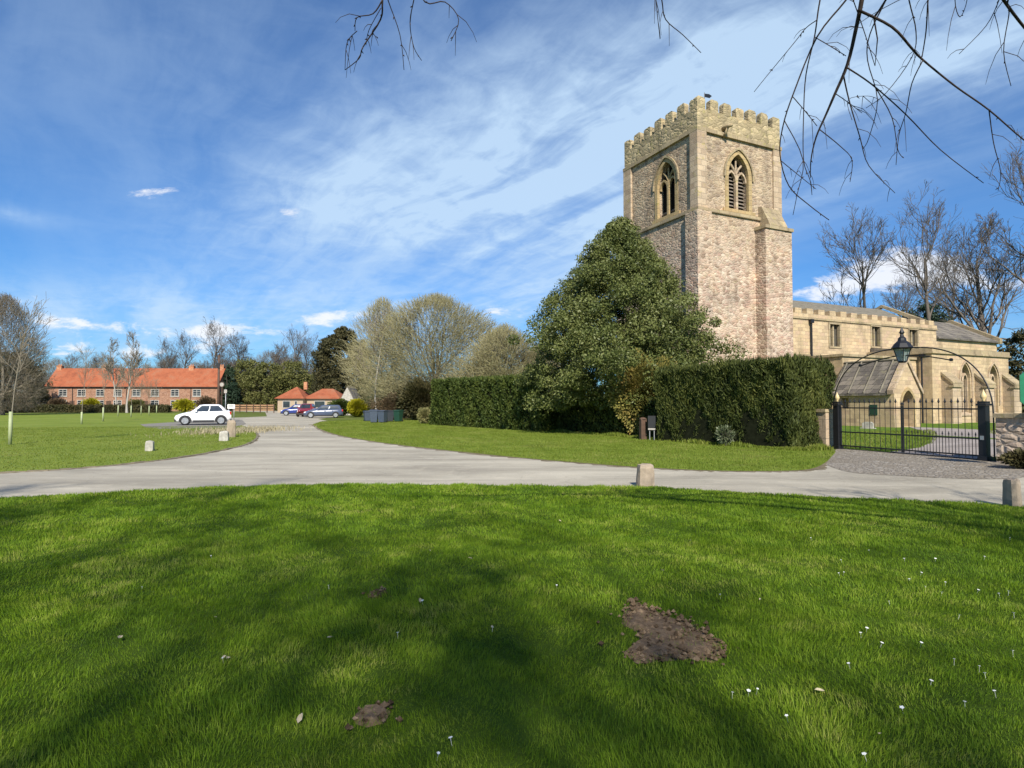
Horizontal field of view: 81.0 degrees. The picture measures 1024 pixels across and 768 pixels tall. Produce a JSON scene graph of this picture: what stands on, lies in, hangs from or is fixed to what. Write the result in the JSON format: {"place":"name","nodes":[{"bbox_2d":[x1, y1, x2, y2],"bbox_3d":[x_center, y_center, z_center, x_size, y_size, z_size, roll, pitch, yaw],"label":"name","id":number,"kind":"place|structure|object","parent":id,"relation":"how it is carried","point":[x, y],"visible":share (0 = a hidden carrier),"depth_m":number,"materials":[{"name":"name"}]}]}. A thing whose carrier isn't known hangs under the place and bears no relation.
{"place":"outdoors","nodes":[
{"label":"outdoors","id":0,"kind":"place"},
{"bbox_2d":[0,413,254,471],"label":"village green","id":1,"kind":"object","parent":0,"point":[50,420],"visible":0.65,"depth_m":27.76,"materials":[{"name":"plant"}]},
{"bbox_2d":[0,297,56,444],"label":"sapling","id":2,"kind":"object","parent":1,"relation":"on","point":[10,426],"visible":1,"depth_m":24.59,"materials":[{"name":"plant"}]},
{"bbox_2d":[0,291,58,414],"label":"bushy tree","id":3,"kind":"object","parent":1,"relation":"on","point":[6,304],"visible":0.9,"depth_m":84.54,"materials":[{"name":"plant"}]},
{"bbox_2d":[73,345,104,423],"bbox_3d":[-33.732,0.013,47.840,2.183,6.406,1.880,1,-2,-27],"label":"sapling","id":4,"kind":"object","parent":1,"relation":"on","point":[84,371],"visible":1,"depth_m":47.84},
{"bbox_2d":[95,350,118,420],"bbox_3d":[-37.574,0.146,55.349,1.842,6.616,1.963,0,-2,-13],"label":"sapling","id":5,"kind":"object","parent":1,"relation":"on","point":[102,356],"visible":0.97,"depth_m":55.29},
{"bbox_2d":[115,365,128,415],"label":"sapling","id":6,"kind":"object","parent":1,"relation":"on","point":[121,388],"visible":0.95,"depth_m":75.85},
{"bbox_2d":[0,426,256,471],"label":"green grass","id":7,"kind":"structure","parent":1,"relation":"on","point":[154,429],"depth_m":25.53,"materials":[{"name":"plant"}]},
{"bbox_2d":[0,433,258,473],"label":"kerb","id":8,"kind":"structure","parent":1,"relation":"on","point":[256,438],"depth_m":17.04,"materials":[{"name":"concrete"}]},
{"bbox_2d":[124,363,141,416],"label":"sapling","id":9,"kind":"object","parent":1,"relation":"on","point":[130,372],"visible":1,"depth_m":70.44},
{"bbox_2d":[135,375,145,414],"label":"sapling","id":10,"kind":"object","parent":1,"relation":"on","point":[138,387],"visible":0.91,"depth_m":84.81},
{"bbox_2d":[143,373,154,414],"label":"sapling","id":11,"kind":"object","parent":1,"relation":"on","point":[148,394],"visible":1,"depth_m":81.48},
{"bbox_2d":[145,440,154,450],"bbox_3d":[-12.769,2.209,21.162,0.269,0.424,0.252,3,0,-11],"label":"stone bollard","id":12,"kind":"object","parent":1,"relation":"on","point":[149,445],"visible":0.89,"depth_m":21.07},
{"bbox_2d":[216,354,219,404],"bbox_3d":[-29.355,0.339,60.004,0.320,6.720,0.290,0,-2,0],"label":"timber pole","id":13,"kind":"object","parent":1,"relation":"on","point":[218,386],"visible":0.82,"depth_m":59.96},
{"bbox_2d":[130,424,315,437],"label":"rough grass","id":14,"kind":"structure","parent":1,"relation":"on","point":[255,429],"depth_m":35.31,"materials":[{"name":"plant"}]},
{"bbox_2d":[219,431,228,440],"bbox_3d":[-12.866,2.347,26.816,0.397,0.506,0.332,-1,-4,-11],"label":"stone bollard","id":15,"kind":"object","parent":1,"relation":"on","point":[223,435],"visible":0.89,"depth_m":26.68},
{"bbox_2d":[226,420,235,436],"bbox_3d":[-13.935,2.228,29.767,0.450,0.931,0.386,3,-1,-23],"label":"stone bollard","id":16,"kind":"object","parent":1,"relation":"on","point":[231,427],"visible":0.85,"depth_m":29.63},
{"bbox_2d":[140,420,245,428],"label":"parking track","id":17,"kind":"structure","parent":0,"point":[200,424],"depth_m":46.96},
{"bbox_2d":[174,404,230,424],"bbox_3d":[-23.987,2.372,46.688,3.919,1.566,2.020,1,-2,-25],"label":"hatchback car","id":18,"kind":"object","parent":17,"relation":"on","point":[219,414],"visible":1,"depth_m":46.06,"materials":[{"name":"white paint"}]},
{"bbox_2d":[0,482,1023,767],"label":"lawn","id":19,"kind":"structure","parent":0,"point":[530,720],"depth_m":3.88,"materials":[{"name":"plant"}]},
{"bbox_2d":[636,463,654,486],"bbox_3d":[2.704,1.872,12.157,0.346,0.528,0.317,1,0,-9],"label":"stone bollard","id":20,"kind":"object","parent":19,"relation":"on","point":[645,475],"visible":0.89,"depth_m":12.03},
{"bbox_2d":[335,0,1023,219],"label":"overhanging tree","id":21,"kind":"object","parent":19,"relation":"on","point":[859,10],"visible":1,"depth_m":4.93,"materials":[{"name":"brown plant"}]},
{"bbox_2d":[1002,478,1022,506],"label":"stone bollard","id":22,"kind":"object","parent":19,"relation":"on","point":[1011,493],"visible":0.91,"depth_m":9.71,"materials":[{"name":"stone"}]},
{"bbox_2d":[0,410,1023,505],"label":"road","id":23,"kind":"structure","parent":0,"point":[307,455],"depth_m":14.24,"materials":[{"name":"asphalt"}]},
{"bbox_2d":[280,404,300,415],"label":"blue car","id":24,"kind":"object","parent":23,"relation":"on","point":[293,409],"visible":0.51,"depth_m":81.22,"materials":[{"name":"paint"}]},
{"bbox_2d":[296,404,315,416],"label":"red car","id":25,"kind":"object","parent":23,"relation":"on","point":[302,409],"visible":0.55,"depth_m":74.02,"materials":[{"name":"paint"}]},
{"bbox_2d":[303,405,342,417],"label":"estate car","id":26,"kind":"object","parent":23,"relation":"on","point":[335,411],"visible":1,"depth_m":68.26,"materials":[{"name":"blue paint"}]},
{"bbox_2d":[308,424,827,471],"bbox_3d":[-5.532,2.644,30.056,6.754,0.001,40.082,2,-2,-40],"label":"muddy edge","id":27,"kind":"object","parent":23,"relation":"on","point":[822,466],"visible":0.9,"depth_m":16.78,"materials":[{"name":"soil"}]},
{"bbox_2d":[0,0,1023,384],"label":"sky","id":28,"kind":"structure","parent":0,"point":[166,166],"materials":[{"name":"blue"}]},
{"bbox_2d":[344,586,738,730],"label":"soil","id":29,"kind":"structure","parent":0,"point":[665,628],"depth_m":4.05,"materials":[{"name":"soil"}]},
{"bbox_2d":[313,420,834,470],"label":"verge","id":30,"kind":"structure","parent":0,"point":[664,459],"depth_m":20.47,"materials":[{"name":"plant"}]},
{"bbox_2d":[369,410,377,421],"bbox_3d":[-11.824,2.760,51.478,0.712,1.136,0.905,0,-2,-6],"label":"wheelie bin","id":31,"kind":"object","parent":30,"relation":"on","point":[373,415],"visible":0.8,"depth_m":51.11,"materials":[{"name":"plastic"}]},
{"bbox_2d":[378,410,387,421],"bbox_3d":[-11.088,2.784,51.476,0.680,1.087,0.869,-1,-2,17],"label":"wheelie bin","id":32,"kind":"object","parent":30,"relation":"on","point":[382,415],"visible":0.98,"depth_m":51.17,"materials":[{"name":"plastic"}]},
{"bbox_2d":[365,392,412,419],"bbox_3d":[-11.716,2.170,59.254,5.596,2.988,2.929,0,-2,0],"label":"twiggy shrub","id":33,"kind":"object","parent":30,"relation":"on","point":[391,405],"visible":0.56,"depth_m":58.81,"materials":[{"name":"brown plant"}]},
{"bbox_2d":[387,410,393,420],"bbox_3d":[-11.024,2.893,54.159,0.648,1.038,0.833,1,-2,-23],"label":"wheelie bin","id":34,"kind":"object","parent":30,"relation":"on","point":[390,415],"visible":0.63,"depth_m":53.86,"materials":[{"name":"plastic"}]},
{"bbox_2d":[393,410,403,421],"bbox_3d":[-10.236,2.869,54.160,0.680,1.087,0.869,-1,-2,23],"label":"wheelie bin","id":35,"kind":"object","parent":30,"relation":"on","point":[398,415],"visible":0.98,"depth_m":53.87,"materials":[{"name":"plastic"}]},
{"bbox_2d":[417,407,431,423],"bbox_3d":[-7.139,2.577,48.943,1.489,1.496,1.425,0,-2,0],"label":"dry shrub","id":36,"kind":"object","parent":30,"relation":"on","point":[422,412],"visible":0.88,"depth_m":48.73,"materials":[{"name":"beige plant"}]},
{"bbox_2d":[427,374,562,431],"bbox_3d":[-1.470,1.192,41.482,2.809,3.862,14.302,1,-2,-35],"label":"box hedge","id":37,"kind":"object","parent":30,"relation":"on","point":[493,401],"visible":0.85,"depth_m":39.91,"materials":[{"name":"plant"}]},
{"bbox_2d":[556,394,657,437],"bbox_3d":[5.753,1.610,31.836,1.970,2.363,9.463,1,-2,-32],"label":"shaded hedge","id":38,"kind":"object","parent":30,"relation":"on","point":[576,417],"visible":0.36,"depth_m":32.42,"materials":[{"name":"plant"}]},
{"bbox_2d":[605,348,677,436],"bbox_3d":[6.537,0.458,30.028,3.731,4.498,2.197,0,-2,0],"label":"ivy shrub","id":39,"kind":"object","parent":30,"relation":"on","point":[629,411],"visible":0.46,"depth_m":29.66,"materials":[{"name":"green plant"}]},
{"bbox_2d":[639,417,646,439],"bbox_3d":[6.045,2.083,27.697,0.314,1.090,0.314,0,-2,-15],"label":"wooden post","id":40,"kind":"object","parent":30,"relation":"on","point":[642,428],"visible":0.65,"depth_m":27.59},
{"bbox_2d":[648,416,655,439],"bbox_3d":[6.343,2.027,27.211,0.340,1.170,0.082,-1,-2,20],"label":"sign","id":41,"kind":"object","parent":30,"relation":"on","point":[651,422],"visible":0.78,"depth_m":27.18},
{"bbox_2d":[715,424,735,445],"bbox_3d":[8.414,2.023,23.671,0.888,0.916,0.706,0,-2,0],"label":"variegated shrub","id":42,"kind":"object","parent":30,"relation":"on","point":[726,436],"visible":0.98,"depth_m":23.57,"materials":[{"name":"green plant"}]},
{"bbox_2d":[651,351,836,446],"bbox_3d":[9.433,0.740,25.085,3.485,3.718,6.849,1,-2,-33],"label":"conifer hedge","id":43,"kind":"object","parent":30,"relation":"on","point":[779,400],"visible":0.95,"depth_m":23.11,"materials":[{"name":"plant"}]},
{"bbox_2d":[170,407,1023,450],"bbox_3d":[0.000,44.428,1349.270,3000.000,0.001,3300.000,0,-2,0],"label":"ground","id":44,"kind":"structure","parent":0,"point":[235,414],"depth_m":75.60,"materials":[{"name":"green plant"}]},
{"bbox_2d":[0,349,52,404],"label":"dark tree","id":45,"kind":"object","parent":44,"relation":"on","point":[48,398],"visible":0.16,"depth_m":112.97,"materials":[{"name":"brown plant"}]},
{"bbox_2d":[37,356,75,403],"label":"tree","id":46,"kind":"object","parent":44,"relation":"on","point":[54,362],"visible":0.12,"depth_m":167.35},
{"bbox_2d":[47,398,68,404],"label":"garden shrub","id":47,"kind":"object","parent":44,"relation":"on","point":[55,401],"visible":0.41,"depth_m":112.58,"materials":[{"name":"brown plant"}]},
{"bbox_2d":[61,351,84,367],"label":"bare tree","id":48,"kind":"object","parent":44,"relation":"on","point":[73,362],"visible":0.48,"depth_m":180.31,"materials":[{"name":"grey plant"}]},
{"bbox_2d":[4,403,172,412],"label":"garden hedge","id":49,"kind":"object","parent":44,"relation":"on","point":[77,408],"visible":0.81,"depth_m":105.28,"materials":[{"name":"plant"}]},
{"bbox_2d":[80,397,100,405],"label":"garden shrub","id":50,"kind":"object","parent":44,"relation":"on","point":[91,401],"visible":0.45,"depth_m":111.56,"materials":[{"name":"yellow plant"}]},
{"bbox_2d":[98,337,128,403],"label":"tall birch","id":51,"kind":"object","parent":44,"relation":"on","point":[108,366],"visible":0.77,"depth_m":109.87,"materials":[{"name":"brown plant"}]},
{"bbox_2d":[117,329,151,412],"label":"tall birch","id":52,"kind":"object","parent":44,"relation":"on","point":[137,360],"visible":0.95,"depth_m":104.30,"materials":[{"name":"brown plant"}]},
{"bbox_2d":[128,399,145,404],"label":"garden shrub","id":53,"kind":"object","parent":44,"relation":"on","point":[137,401],"visible":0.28,"depth_m":112.54,"materials":[{"name":"green plant"}]},
{"bbox_2d":[45,364,230,410],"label":"terraced cottages","id":54,"kind":"structure","parent":44,"relation":"on","point":[192,383],"depth_m":124.63,"materials":[{"name":"brick"}]},
{"bbox_2d":[152,336,180,367],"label":"bare tree","id":55,"kind":"object","parent":44,"relation":"on","point":[168,359],"visible":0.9,"depth_m":165.47,"materials":[{"name":"grey plant"}]},
{"bbox_2d":[154,353,179,367],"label":"bare tree","id":56,"kind":"object","parent":44,"relation":"on","point":[158,354],"visible":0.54,"depth_m":169.49,"materials":[{"name":"grey plant"}]},
{"bbox_2d":[153,356,187,367],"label":"tree","id":57,"kind":"object","parent":44,"relation":"on","point":[171,364],"visible":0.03,"depth_m":175.17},
{"bbox_2d":[171,398,196,411],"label":"garden shrub","id":58,"kind":"object","parent":44,"relation":"on","point":[184,405],"visible":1,"depth_m":111.52,"materials":[{"name":"yellow plant"}]},
{"bbox_2d":[170,329,200,367],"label":"bare tree","id":59,"kind":"object","parent":44,"relation":"on","point":[182,338],"visible":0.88,"depth_m":172.67,"materials":[{"name":"grey plant"}]},
{"bbox_2d":[195,395,216,406],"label":"garden shrub","id":60,"kind":"object","parent":44,"relation":"on","point":[205,399],"visible":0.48,"depth_m":113.55,"materials":[{"name":"brown plant"}]},
{"bbox_2d":[196,316,231,367],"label":"bare tree","id":61,"kind":"object","parent":44,"relation":"on","point":[216,348],"visible":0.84,"depth_m":165.50,"materials":[{"name":"grey plant"}]},
{"bbox_2d":[194,348,238,367],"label":"bare tree","id":62,"kind":"object","parent":44,"relation":"on","point":[203,365],"visible":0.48,"depth_m":160.27,"materials":[{"name":"grey plant"}]},
{"bbox_2d":[220,365,243,410],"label":"spruce tree","id":63,"kind":"object","parent":44,"relation":"on","point":[233,392],"visible":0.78,"depth_m":127.34,"materials":[{"name":"green plant"}]},
{"bbox_2d":[219,328,249,395],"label":"bare tree","id":64,"kind":"object","parent":44,"relation":"on","point":[237,343],"visible":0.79,"depth_m":163.11,"materials":[{"name":"grey plant"}]},
{"bbox_2d":[213,348,256,384],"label":"bare tree","id":65,"kind":"object","parent":44,"relation":"on","point":[232,359],"visible":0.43,"depth_m":160.18,"materials":[{"name":"grey plant"}]},
{"bbox_2d":[232,404,274,412],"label":"picket fence","id":66,"kind":"object","parent":44,"relation":"on","point":[253,407],"visible":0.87,"depth_m":103.98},
{"bbox_2d":[232,358,276,408],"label":"olive tree","id":67,"kind":"object","parent":44,"relation":"on","point":[243,365],"visible":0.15,"depth_m":135.89,"materials":[{"name":"green plant"}]},
{"bbox_2d":[242,349,287,392],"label":"tree","id":68,"kind":"object","parent":44,"relation":"on","point":[267,356],"visible":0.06,"depth_m":174.11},
{"bbox_2d":[238,361,293,410],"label":"olive tree","id":69,"kind":"object","parent":44,"relation":"on","point":[259,373],"visible":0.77,"depth_m":129.55,"materials":[{"name":"green plant"}]},
{"bbox_2d":[269,338,293,371],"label":"bare tree","id":70,"kind":"object","parent":44,"relation":"on","point":[278,353],"visible":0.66,"depth_m":170.10,"materials":[{"name":"brown plant"}]},
{"bbox_2d":[260,359,314,408],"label":"olive tree","id":71,"kind":"object","parent":44,"relation":"on","point":[304,376],"visible":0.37,"depth_m":134.09,"materials":[{"name":"green plant"}]},
{"bbox_2d":[266,343,310,368],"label":"bare tree","id":72,"kind":"object","parent":44,"relation":"on","point":[287,356],"visible":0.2,"depth_m":174.59,"materials":[{"name":"grey plant"}]},
{"bbox_2d":[276,323,311,371],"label":"bare tree","id":73,"kind":"object","parent":44,"relation":"on","point":[300,350],"visible":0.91,"depth_m":160.50,"materials":[{"name":"grey plant"}]},
{"bbox_2d":[280,355,315,376],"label":"tree","id":74,"kind":"object","parent":44,"relation":"on","point":[303,367],"visible":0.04,"depth_m":169.13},
{"bbox_2d":[293,333,318,369],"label":"bare tree","id":75,"kind":"object","parent":44,"relation":"on","point":[305,351],"visible":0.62,"depth_m":175.20,"materials":[{"name":"grey plant"}]},
{"bbox_2d":[274,382,342,411],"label":"bungalow","id":76,"kind":"object","parent":44,"relation":"on","point":[294,396],"visible":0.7,"depth_m":109.42,"materials":[{"name":"orange tile"}]},
{"bbox_2d":[327,398,349,415],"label":"green shrub","id":77,"kind":"object","parent":44,"relation":"on","point":[341,402],"visible":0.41,"depth_m":77.16,"materials":[{"name":"green plant"}]},
{"bbox_2d":[305,326,374,400],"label":"yew tree","id":78,"kind":"object","parent":44,"relation":"on","point":[325,361],"visible":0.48,"depth_m":122.17,"materials":[{"name":"green plant"}]},
{"bbox_2d":[341,386,359,414],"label":"white gable cottage","id":79,"kind":"structure","parent":44,"relation":"on","point":[347,395],"depth_m":84.02,"materials":[{"name":"paint"}]},
{"bbox_2d":[346,398,367,416],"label":"golden conifer","id":80,"kind":"object","parent":44,"relation":"on","point":[355,407],"visible":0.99,"depth_m":71.85,"materials":[{"name":"yellow plant"}]},
{"bbox_2d":[354,305,393,408],"bbox_3d":[-14.126,-2.220,62.518,5.078,11.815,3.006,-1,-2,24],"label":"birch tree","id":81,"kind":"object","parent":44,"relation":"on","point":[378,318],"visible":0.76,"depth_m":62.18,"materials":[{"name":"beige plant"}]},
{"bbox_2d":[338,295,421,409],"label":"willow tree","id":82,"kind":"object","parent":44,"relation":"on","point":[379,304],"visible":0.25,"depth_m":73.19,"materials":[{"name":"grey plant"}]},
{"bbox_2d":[393,377,432,419],"bbox_3d":[-8.983,1.444,58.920,5.913,4.507,4.332,0,-2,0],"label":"laurel shrub","id":83,"kind":"object","parent":44,"relation":"on","point":[416,394],"visible":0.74,"depth_m":58.04,"materials":[{"name":"green plant"}]},
{"bbox_2d":[331,292,517,408],"bbox_3d":[-8.403,-3.235,65.995,20.797,14.110,21.515,-1,-2,26],"label":"willow tree","id":84,"kind":"object","parent":44,"relation":"on","point":[437,302],"visible":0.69,"depth_m":62.70,"materials":[{"name":"green plant"}]},
{"bbox_2d":[506,216,751,412],"bbox_3d":[6.417,-3.462,33.843,13.506,12.606,13.274,0,-2,0],"label":"holly tree","id":85,"kind":"object","parent":44,"relation":"on","point":[632,272],"visible":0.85,"depth_m":31.78,"materials":[{"name":"green plant"}]},
{"bbox_2d":[816,409,832,446],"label":"gate pier","id":86,"kind":"structure","parent":44,"relation":"on","point":[825,420],"depth_m":22.54,"materials":[{"name":"stone"}]},
{"bbox_2d":[880,267,938,317],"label":"bare tree","id":87,"kind":"object","parent":44,"relation":"on","point":[899,295],"visible":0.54,"depth_m":101.45,"materials":[{"name":"grey plant"}]},
{"bbox_2d":[913,293,962,319],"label":"bare tree","id":88,"kind":"object","parent":44,"relation":"on","point":[953,316],"visible":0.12,"depth_m":92.94,"materials":[{"name":"grey plant"}]},
{"bbox_2d":[919,237,990,324],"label":"bare tree","id":89,"kind":"object","parent":44,"relation":"on","point":[954,287],"visible":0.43,"depth_m":98.86,"materials":[{"name":"brown plant"}]},
{"bbox_2d":[1019,372,1023,403],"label":"notice board","id":90,"kind":"object","parent":44,"relation":"on","point":[1021,386],"visible":1,"depth_m":15.35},
{"bbox_2d":[546,428,834,450],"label":"long grass","id":91,"kind":"structure","parent":0,"point":[816,447],"depth_m":23.47,"materials":[{"name":"plant"}]},
{"bbox_2d":[842,423,995,459],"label":"churchyard","id":92,"kind":"structure","parent":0,"point":[936,425],"depth_m":30.56,"materials":[{"name":"plant"}]},
{"bbox_2d":[438,322,560,378],"bbox_3d":[-0.603,-1.390,60.851,13.771,10.079,13.411,-1,-2,20],"label":"willow tree","id":93,"kind":"object","parent":92,"relation":"on","point":[491,341],"visible":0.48,"depth_m":58.84,"materials":[{"name":"green plant"}]},
{"bbox_2d":[497,344,588,374],"bbox_3d":[3.267,-0.504,62.007,10.089,8.394,9.615,-1,-2,30],"label":"willow tree","id":94,"kind":"object","parent":92,"relation":"on","point":[520,363],"visible":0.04,"depth_m":60.53,"materials":[{"name":"brown plant"}]},
{"bbox_2d":[616,92,1021,426],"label":"church","id":95,"kind":"structure","parent":92,"relation":"on","point":[702,197],"depth_m":40.22,"materials":[{"name":"yellow stone"}]},
{"bbox_2d":[815,202,908,308],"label":"bare tree","id":96,"kind":"object","parent":92,"relation":"on","point":[861,268],"visible":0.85,"depth_m":73.50,"materials":[{"name":"brown plant"}]},
{"bbox_2d":[861,422,875,428],"bbox_3d":[19.453,2.269,32.792,0.280,0.400,0.720,1,-2,-34],"label":"gravestone","id":97,"kind":"object","parent":92,"relation":"on","point":[867,425],"visible":0.82,"depth_m":32.71,"materials":[{"name":"stone"}]},
{"bbox_2d":[865,180,985,320],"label":"bare tree","id":98,"kind":"object","parent":92,"relation":"on","point":[917,273],"visible":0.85,"depth_m":79.97,"materials":[{"name":"brown plant"}]},
{"bbox_2d":[911,207,1023,348],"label":"bare tree","id":99,"kind":"object","parent":92,"relation":"on","point":[981,319],"visible":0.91,"depth_m":62.38,"materials":[{"name":"brown plant"}]},
{"bbox_2d":[965,129,1023,283],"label":"bare tree","id":100,"kind":"object","parent":92,"relation":"on","point":[1001,238],"visible":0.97,"depth_m":59.67,"materials":[{"name":"brown plant"}]},
{"bbox_2d":[993,413,1023,462],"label":"boundary wall","id":101,"kind":"structure","parent":92,"relation":"on","point":[1009,431],"depth_m":16.85,"materials":[{"name":"stone"}]},
{"bbox_2d":[997,328,1023,412],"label":"yew tree","id":102,"kind":"object","parent":92,"relation":"on","point":[1017,337],"visible":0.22,"depth_m":55.88,"materials":[{"name":"green plant"}]},
{"bbox_2d":[842,428,995,458],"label":"churchyard grass","id":103,"kind":"structure","parent":0,"point":[932,433],"depth_m":24.68,"materials":[{"name":"plant"}]},
{"bbox_2d":[826,448,1023,478],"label":"cobbled apron","id":104,"kind":"object","parent":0,"point":[875,462],"visible":0.91,"depth_m":16.23,"materials":[{"name":"stone"}]},
{"bbox_2d":[831,327,995,460],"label":"churchyard gate","id":105,"kind":"structure","parent":104,"relation":"on","point":[901,347],"depth_m":19.50,"materials":[{"name":"black metal"}]},
{"bbox_2d":[996,447,1023,468],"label":"dark bush","id":106,"kind":"object","parent":104,"relation":"on","point":[1015,458],"visible":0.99,"depth_m":15.38,"materials":[{"name":"green plant"}]},
{"bbox_2d":[898,300,953,322],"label":"pine tree","id":107,"kind":"object","parent":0,"point":[935,316],"visible":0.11,"depth_m":90.84,"materials":[{"name":"green plant"}]},
{"bbox_2d":[892,427,995,458],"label":"churchyard path","id":108,"kind":"structure","parent":0,"point":[959,449],"depth_m":21.78,"materials":[{"name":"gravel"}]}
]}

